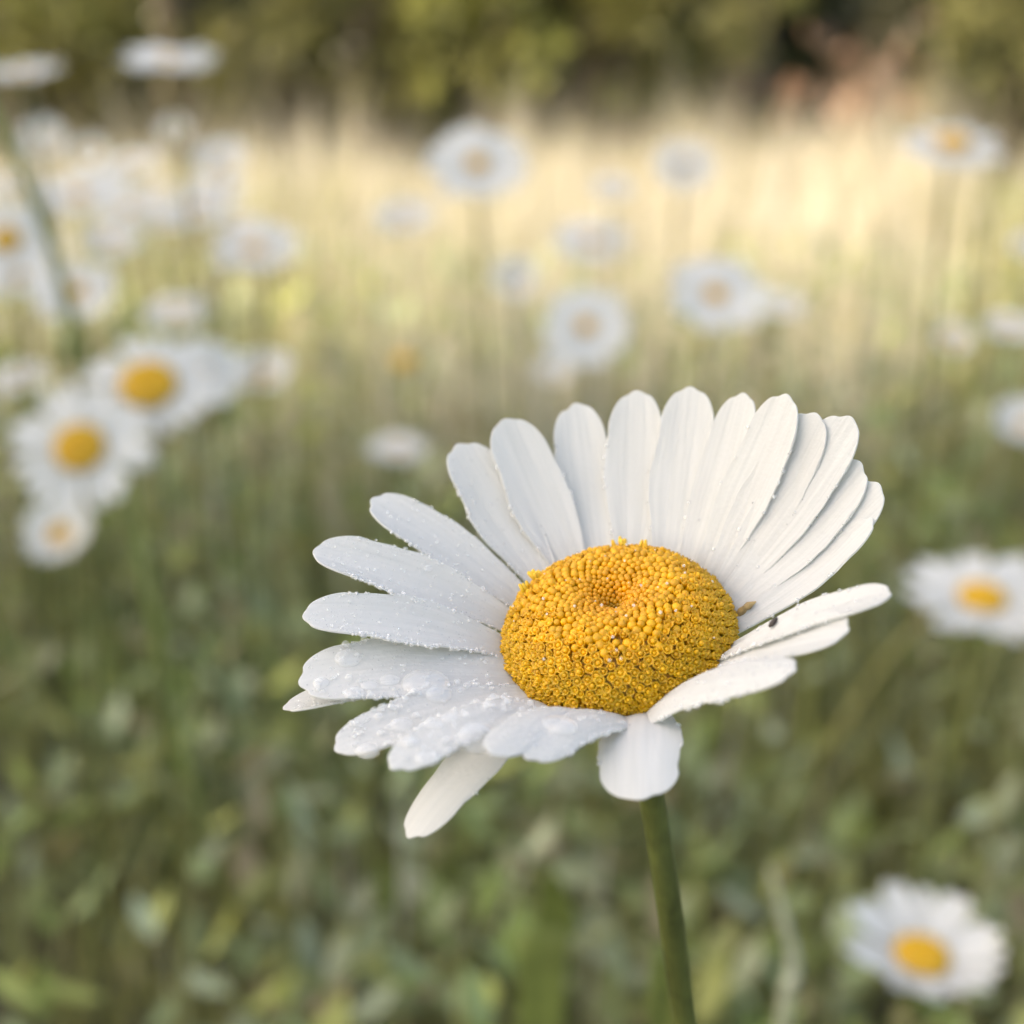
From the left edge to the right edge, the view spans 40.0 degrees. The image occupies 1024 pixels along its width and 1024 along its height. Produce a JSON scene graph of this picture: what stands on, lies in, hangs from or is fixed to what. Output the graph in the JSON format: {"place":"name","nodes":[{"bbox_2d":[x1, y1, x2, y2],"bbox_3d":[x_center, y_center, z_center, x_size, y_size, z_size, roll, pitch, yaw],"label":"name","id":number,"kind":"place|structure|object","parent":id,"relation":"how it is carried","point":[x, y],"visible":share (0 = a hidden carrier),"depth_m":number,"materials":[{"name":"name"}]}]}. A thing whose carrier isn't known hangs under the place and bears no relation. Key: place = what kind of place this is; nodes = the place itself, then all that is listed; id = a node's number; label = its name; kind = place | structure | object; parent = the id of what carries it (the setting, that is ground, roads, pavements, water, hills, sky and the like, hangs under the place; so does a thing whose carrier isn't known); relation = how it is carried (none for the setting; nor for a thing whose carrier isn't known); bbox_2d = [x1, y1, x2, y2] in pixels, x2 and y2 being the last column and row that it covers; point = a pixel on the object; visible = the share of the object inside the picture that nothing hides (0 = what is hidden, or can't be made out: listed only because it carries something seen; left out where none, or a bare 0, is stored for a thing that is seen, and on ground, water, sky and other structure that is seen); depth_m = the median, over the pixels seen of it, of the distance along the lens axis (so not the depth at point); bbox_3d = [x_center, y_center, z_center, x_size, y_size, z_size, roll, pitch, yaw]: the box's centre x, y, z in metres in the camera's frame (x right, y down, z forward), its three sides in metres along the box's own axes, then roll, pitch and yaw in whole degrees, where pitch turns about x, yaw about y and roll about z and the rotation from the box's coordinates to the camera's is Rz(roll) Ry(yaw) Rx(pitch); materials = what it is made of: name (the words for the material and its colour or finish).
{"place":"outdoors","nodes":[
{"label":"outdoors","id":0,"kind":"place"},
{"bbox_2d":[0,4,1023,1023],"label":"dry grass","id":1,"kind":"structure","parent":0,"point":[792,187],"depth_m":2.82,"materials":[{"name":"beige plant"}]},
{"bbox_2d":[0,102,1023,1023],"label":"ground","id":2,"kind":"structure","parent":0,"point":[882,1008],"depth_m":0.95,"materials":[{"name":"green plant"}]},
{"bbox_2d":[0,175,40,415],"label":"oxeye daisy","id":3,"kind":"object","parent":2,"relation":"on","point":[10,185],"visible":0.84,"depth_m":1.21,"materials":[{"name":"white plant"}]},
{"bbox_2d":[0,359,50,738],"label":"oxeye daisy","id":4,"kind":"object","parent":2,"relation":"on","point":[11,377],"visible":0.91,"depth_m":0.96,"materials":[{"name":"white plant"}]},
{"bbox_2d":[0,255,55,703],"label":"oxeye daisy","id":5,"kind":"object","parent":2,"relation":"on","point":[27,283],"visible":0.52,"depth_m":0.95,"materials":[{"name":"white plant"}]},
{"bbox_2d":[21,199,76,394],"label":"oxeye daisy","id":6,"kind":"object","parent":2,"relation":"on","point":[53,207],"visible":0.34,"depth_m":1.41,"materials":[{"name":"white plant"}]},
{"bbox_2d":[0,202,102,875],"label":"oxeye daisy","id":7,"kind":"object","parent":2,"relation":"on","point":[21,241],"visible":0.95,"depth_m":0.73,"materials":[{"name":"white plant"}]},
{"bbox_2d":[20,117,82,394],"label":"oxeye daisy","id":8,"kind":"object","parent":2,"relation":"on","point":[50,133],"visible":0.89,"depth_m":1.30,"materials":[{"name":"white plant"}]},
{"bbox_2d":[21,501,103,907],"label":"oxeye daisy","id":9,"kind":"object","parent":2,"relation":"on","point":[65,529],"visible":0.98,"depth_m":0.72,"materials":[{"name":"white plant"}]},
{"bbox_2d":[0,0,128,151],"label":"woodland shrub","id":10,"kind":"object","parent":2,"relation":"on","point":[60,80],"visible":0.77,"depth_m":6.71,"materials":[{"name":"green plant"}]},
{"bbox_2d":[35,236,116,670],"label":"oxeye daisy","id":11,"kind":"object","parent":2,"relation":"on","point":[59,242],"visible":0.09,"depth_m":1.03,"materials":[{"name":"white plant"}]},
{"bbox_2d":[0,60,154,841],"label":"oxeye daisy","id":12,"kind":"object","parent":2,"relation":"on","point":[25,71],"visible":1,"depth_m":0.78,"materials":[{"name":"white plant"}]},
{"bbox_2d":[10,381,152,1023],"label":"oxeye daisy","id":13,"kind":"object","parent":2,"relation":"on","point":[77,445],"visible":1,"depth_m":0.52,"materials":[{"name":"white plant"}]},
{"bbox_2d":[37,171,133,668],"bbox_3d":[-0.306,-0.043,1.055,0.068,0.412,0.063,14,22,39],"label":"oxeye daisy","id":14,"kind":"object","parent":2,"relation":"on","point":[73,191],"visible":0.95,"depth_m":1.01,"materials":[{"name":"white plant"}]},
{"bbox_2d":[32,260,165,742],"bbox_3d":[-0.262,0.026,0.903,0.055,0.369,0.056,0,17,0],"label":"oxeye daisy","id":15,"kind":"object","parent":2,"relation":"on","point":[90,289],"visible":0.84,"depth_m":0.85,"materials":[{"name":"white plant"}]},
{"bbox_2d":[71,134,139,485],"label":"oxeye daisy","id":16,"kind":"object","parent":2,"relation":"on","point":[89,152],"visible":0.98,"depth_m":1.50,"materials":[{"name":"white plant"}]},
{"bbox_2d":[92,168,134,531],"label":"oxeye daisy","id":17,"kind":"object","parent":2,"relation":"on","point":[118,176],"visible":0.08,"depth_m":1.32,"materials":[{"name":"white plant"}]},
{"bbox_2d":[0,117,240,968],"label":"flower stalk","id":18,"kind":"object","parent":2,"relation":"on","point":[25,180],"visible":0.74,"depth_m":0.66,"materials":[{"name":"green plant"}]},
{"bbox_2d":[0,0,242,173],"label":"woodland shrub","id":19,"kind":"object","parent":2,"relation":"on","point":[89,13],"visible":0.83,"depth_m":6.65,"materials":[{"name":"green plant"}]},
{"bbox_2d":[78,219,172,601],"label":"oxeye daisy","id":20,"kind":"object","parent":2,"relation":"on","point":[108,238],"visible":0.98,"depth_m":1.20,"materials":[{"name":"white plant"}]},
{"bbox_2d":[97,195,166,505],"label":"oxeye daisy","id":21,"kind":"object","parent":2,"relation":"on","point":[136,206],"visible":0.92,"depth_m":1.25,"materials":[{"name":"white plant"}]},
{"bbox_2d":[107,438,166,968],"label":"oxeye daisy","id":22,"kind":"object","parent":2,"relation":"on","point":[151,456],"visible":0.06,"depth_m":0.72,"materials":[{"name":"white plant"}]},
{"bbox_2d":[102,150,186,477],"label":"oxeye daisy","id":23,"kind":"object","parent":2,"relation":"on","point":[130,162],"visible":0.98,"depth_m":1.36,"materials":[{"name":"white plant"}]},
{"bbox_2d":[79,336,219,1023],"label":"oxeye daisy","id":24,"kind":"object","parent":2,"relation":"on","point":[149,389],"visible":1,"depth_m":0.56,"materials":[{"name":"white plant"}]},
{"bbox_2d":[125,182,202,501],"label":"oxeye daisy","id":25,"kind":"object","parent":2,"relation":"on","point":[157,191],"visible":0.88,"depth_m":1.51,"materials":[{"name":"white plant"}]},
{"bbox_2d":[143,209,201,518],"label":"oxeye daisy","id":26,"kind":"object","parent":2,"relation":"on","point":[155,217],"visible":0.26,"depth_m":1.31,"materials":[{"name":"white plant"}]},
{"bbox_2d":[157,114,198,524],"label":"oxeye daisy","id":27,"kind":"object","parent":2,"relation":"on","point":[165,129],"visible":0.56,"depth_m":1.40,"materials":[{"name":"white plant"}]},
{"bbox_2d":[139,295,221,624],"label":"oxeye daisy","id":28,"kind":"object","parent":2,"relation":"on","point":[178,311],"visible":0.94,"depth_m":1.10,"materials":[{"name":"white plant"}]},
{"bbox_2d":[151,0,229,176],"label":"woodland tree","id":29,"kind":"object","parent":2,"relation":"on","point":[175,9],"visible":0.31,"depth_m":7.43,"materials":[{"name":"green plant"}]},
{"bbox_2d":[119,44,262,828],"bbox_3d":[-0.180,-0.013,0.818,0.048,0.492,0.070,0,17,0],"label":"oxeye daisy","id":30,"kind":"object","parent":2,"relation":"on","point":[157,56],"visible":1,"depth_m":0.76,"materials":[{"name":"white plant"}]},
{"bbox_2d":[158,187,232,631],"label":"oxeye daisy","id":31,"kind":"object","parent":2,"relation":"on","point":[202,205],"visible":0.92,"depth_m":1.10,"materials":[{"name":"white plant"}]},
{"bbox_2d":[172,335,246,891],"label":"oxeye daisy","id":32,"kind":"object","parent":2,"relation":"on","point":[223,365],"visible":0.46,"depth_m":0.68,"materials":[{"name":"white plant"}]},
{"bbox_2d":[188,176,246,535],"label":"oxeye daisy","id":33,"kind":"object","parent":2,"relation":"on","point":[212,186],"visible":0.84,"depth_m":1.31,"materials":[{"name":"white plant"}]},
{"bbox_2d":[194,137,245,520],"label":"oxeye daisy","id":34,"kind":"object","parent":2,"relation":"on","point":[215,156],"visible":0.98,"depth_m":1.15,"materials":[{"name":"white plant"}]},
{"bbox_2d":[211,215,274,518],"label":"oxeye daisy","id":35,"kind":"object","parent":2,"relation":"on","point":[236,222],"visible":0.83,"depth_m":1.42,"materials":[{"name":"white plant"}]},
{"bbox_2d":[208,223,302,780],"bbox_3d":[-0.150,0.021,0.879,0.055,0.393,0.064,0,17,0],"label":"oxeye daisy","id":36,"kind":"object","parent":2,"relation":"on","point":[251,247],"visible":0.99,"depth_m":0.83,"materials":[{"name":"white plant"}]},
{"bbox_2d":[235,347,291,745],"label":"oxeye daisy","id":37,"kind":"object","parent":2,"relation":"on","point":[275,366],"visible":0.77,"depth_m":0.93,"materials":[{"name":"white plant"}]},
{"bbox_2d":[123,0,436,177],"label":"woodland shrub","id":38,"kind":"object","parent":2,"relation":"on","point":[271,48],"visible":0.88,"depth_m":6.82,"materials":[{"name":"green plant"}]},
{"bbox_2d":[348,0,412,166],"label":"woodland tree","id":39,"kind":"object","parent":2,"relation":"on","point":[359,34],"visible":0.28,"depth_m":8.35,"materials":[{"name":"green plant"}]},
{"bbox_2d":[298,0,490,176],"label":"woodland shrub","id":40,"kind":"object","parent":2,"relation":"on","point":[454,28],"visible":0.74,"depth_m":6.86,"materials":[{"name":"green plant"}]},
{"bbox_2d":[365,432,428,547],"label":"oxeye daisy","id":41,"kind":"object","parent":2,"relation":"on","point":[394,446],"visible":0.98,"depth_m":0.95,"materials":[{"name":"white plant"}]},
{"bbox_2d":[393,353,415,491],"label":"yellow flower","id":42,"kind":"object","parent":2,"relation":"on","point":[405,362],"visible":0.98,"depth_m":1.15,"materials":[{"name":"yellow plant"}]},
{"bbox_2d":[372,198,438,511],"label":"oxeye daisy","id":43,"kind":"object","parent":2,"relation":"on","point":[406,213],"visible":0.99,"depth_m":1.21,"materials":[{"name":"white plant"}]},
{"bbox_2d":[424,122,529,774],"bbox_3d":[-0.019,-0.004,0.859,0.062,0.451,0.041,0,17,0],"label":"oxeye daisy","id":44,"kind":"object","parent":2,"relation":"on","point":[470,159],"visible":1,"depth_m":0.80,"materials":[{"name":"white plant"}]},
{"bbox_2d":[388,0,621,157],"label":"woodland shrub","id":45,"kind":"object","parent":2,"relation":"on","point":[502,38],"visible":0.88,"depth_m":6.47,"materials":[{"name":"green plant"}]},
{"bbox_2d":[0,230,1023,1023],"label":"ground cover","id":46,"kind":"object","parent":2,"relation":"on","point":[284,998],"visible":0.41,"depth_m":0.78,"materials":[{"name":"green plant"}]},
{"bbox_2d":[0,0,1023,157],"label":"foliage","id":47,"kind":"object","parent":2,"relation":"on","point":[807,55],"visible":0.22,"depth_m":9.57,"materials":[{"name":"green plant"}]},
{"bbox_2d":[491,255,538,419],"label":"oxeye daisy","id":48,"kind":"object","parent":2,"relation":"on","point":[515,277],"visible":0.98,"depth_m":1.20,"materials":[{"name":"white plant"}]},
{"bbox_2d":[517,866,577,1023],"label":"leaf blade","id":49,"kind":"object","parent":2,"relation":"on","point":[543,955],"visible":1,"depth_m":0.39,"materials":[{"name":"green plant"}]},
{"bbox_2d":[534,356,573,445],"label":"oxeye daisy","id":50,"kind":"object","parent":2,"relation":"on","point":[547,368],"visible":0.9,"depth_m":1.20,"materials":[{"name":"white plant"}]},
{"bbox_2d":[540,284,630,812],"bbox_3d":[0.045,0.067,0.756,0.040,0.375,0.061,12,20,34],"label":"oxeye daisy","id":51,"kind":"object","parent":2,"relation":"on","point":[585,326],"visible":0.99,"depth_m":0.70,"materials":[{"name":"white plant"}]},
{"bbox_2d":[283,387,891,1023],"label":"oxeye daisy","id":52,"kind":"object","parent":2,"relation":"on","point":[687,523],"visible":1,"depth_m":0.12,"materials":[{"name":"white plant"}]},
{"bbox_2d":[296,451,878,779],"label":"water droplets","id":53,"kind":"object","parent":52,"relation":"on","point":[489,682],"visible":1,"depth_m":0.12,"materials":[{"name":"clear liquid"}]},
{"bbox_2d":[736,601,755,615],"bbox_3d":[0.021,0.009,0.124,0.002,0.002,0.001,0,17,0],"label":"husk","id":54,"kind":"object","parent":52,"relation":"on","point":[744,608],"visible":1,"depth_m":0.12,"materials":[{"name":"beige plant"}]},
{"bbox_2d":[768,617,777,626],"bbox_3d":[0.021,0.009,0.114,0.001,0.001,0.001,0,17,0],"label":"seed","id":55,"kind":"object","parent":52,"relation":"on","point":[773,621],"visible":1,"depth_m":0.11,"materials":[{"name":"plant"}]},
{"bbox_2d":[552,218,631,408],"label":"oxeye daisy","id":56,"kind":"object","parent":2,"relation":"on","point":[581,240],"visible":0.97,"depth_m":1.25,"materials":[{"name":"white plant"}]},
{"bbox_2d":[475,0,727,180],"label":"woodland shrub","id":57,"kind":"object","parent":2,"relation":"on","point":[609,31],"visible":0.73,"depth_m":6.94,"materials":[{"name":"green plant"}]},
{"bbox_2d":[590,175,632,408],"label":"oxeye daisy","id":58,"kind":"object","parent":2,"relation":"on","point":[610,187],"visible":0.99,"depth_m":1.21,"materials":[{"name":"white plant"}]},
{"bbox_2d":[581,0,649,176],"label":"woodland tree","id":59,"kind":"object","parent":2,"relation":"on","point":[632,55],"visible":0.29,"depth_m":7.26,"materials":[{"name":"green plant"}]},
{"bbox_2d":[647,939,671,1023],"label":"leaf blade","id":60,"kind":"object","parent":2,"relation":"on","point":[658,1008],"visible":0.57,"depth_m":0.26,"materials":[{"name":"green plant"}]},
{"bbox_2d":[653,141,716,410],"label":"oxeye daisy","id":61,"kind":"object","parent":2,"relation":"on","point":[678,165],"visible":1,"depth_m":1.30,"materials":[{"name":"white plant"}]},
{"bbox_2d":[608,0,817,145],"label":"woodland shrub","id":62,"kind":"object","parent":2,"relation":"on","point":[733,23],"visible":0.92,"depth_m":6.79,"materials":[{"name":"green plant"}]},
{"bbox_2d":[668,256,769,853],"bbox_3d":[0.106,0.053,0.784,0.052,0.386,0.072,0,17,0],"label":"oxeye daisy","id":63,"kind":"object","parent":2,"relation":"on","point":[720,292],"visible":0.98,"depth_m":0.72,"materials":[{"name":"white plant"}]},
{"bbox_2d":[717,0,779,168],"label":"woodland tree","id":64,"kind":"object","parent":2,"relation":"on","point":[765,73],"visible":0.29,"depth_m":8.04,"materials":[{"name":"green plant"}]},
{"bbox_2d":[760,291,805,396],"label":"oxeye daisy","id":65,"kind":"object","parent":2,"relation":"on","point":[781,304],"visible":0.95,"depth_m":1.10,"materials":[{"name":"white plant"}]},
{"bbox_2d":[768,865,800,1023],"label":"grass stalk","id":66,"kind":"object","parent":2,"relation":"on","point":[788,989],"depth_m":0.36,"materials":[{"name":"green plant"}]},
{"bbox_2d":[769,12,940,158],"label":"woodland shrub","id":67,"kind":"object","parent":2,"relation":"on","point":[856,56],"visible":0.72,"depth_m":6.27,"materials":[{"name":"brown plant"}]},
{"bbox_2d":[761,0,1023,148],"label":"woodland shrub","id":68,"kind":"object","parent":2,"relation":"on","point":[900,9],"visible":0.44,"depth_m":7.22,"materials":[{"name":"green plant"}]},
{"bbox_2d":[843,881,1006,1023],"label":"oxeye daisy","id":69,"kind":"object","parent":2,"relation":"on","point":[934,944],"visible":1,"depth_m":0.43,"materials":[{"name":"white plant"}]},
{"bbox_2d":[878,123,1005,840],"bbox_3d":[0.225,0.014,0.797,0.051,0.452,0.077,0,17,0],"label":"oxeye daisy","id":70,"kind":"object","parent":2,"relation":"on","point":[949,145],"visible":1,"depth_m":0.73,"materials":[{"name":"white plant"}]},
{"bbox_2d":[860,0,1023,141],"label":"woodland shrub","id":71,"kind":"object","parent":2,"relation":"on","point":[968,83],"visible":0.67,"depth_m":6.54,"materials":[{"name":"green plant"}]},
{"bbox_2d":[935,321,973,550],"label":"oxeye daisy","id":72,"kind":"object","parent":2,"relation":"on","point":[947,338],"visible":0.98,"depth_m":1.30,"materials":[{"name":"white plant"}]},
{"bbox_2d":[889,0,1023,184],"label":"woodland shrub","id":73,"kind":"object","parent":2,"relation":"on","point":[979,22],"visible":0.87,"depth_m":6.60,"materials":[{"name":"green plant"}]},
{"bbox_2d":[892,552,1023,1023],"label":"oxeye daisy","id":74,"kind":"object","parent":2,"relation":"on","point":[982,592],"visible":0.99,"depth_m":0.51,"materials":[{"name":"white plant"}]},
{"bbox_2d":[938,311,1023,718],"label":"oxeye daisy","id":75,"kind":"object","parent":2,"relation":"on","point":[1006,326],"visible":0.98,"depth_m":0.96,"materials":[{"name":"white plant"}]},
{"bbox_2d":[951,394,1023,733],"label":"oxeye daisy","id":76,"kind":"object","parent":2,"relation":"on","point":[1011,422],"visible":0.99,"depth_m":0.80,"materials":[{"name":"white plant"}]},
{"bbox_2d":[1008,233,1023,647],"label":"oxeye daisy","id":77,"kind":"object","parent":2,"relation":"on","point":[1018,245],"visible":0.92,"depth_m":1.12,"materials":[{"name":"white plant"}]},
{"bbox_2d":[1010,122,1023,174],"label":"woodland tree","id":78,"kind":"object","parent":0,"point":[1021,149],"depth_m":7.73,"materials":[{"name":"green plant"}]}
]}

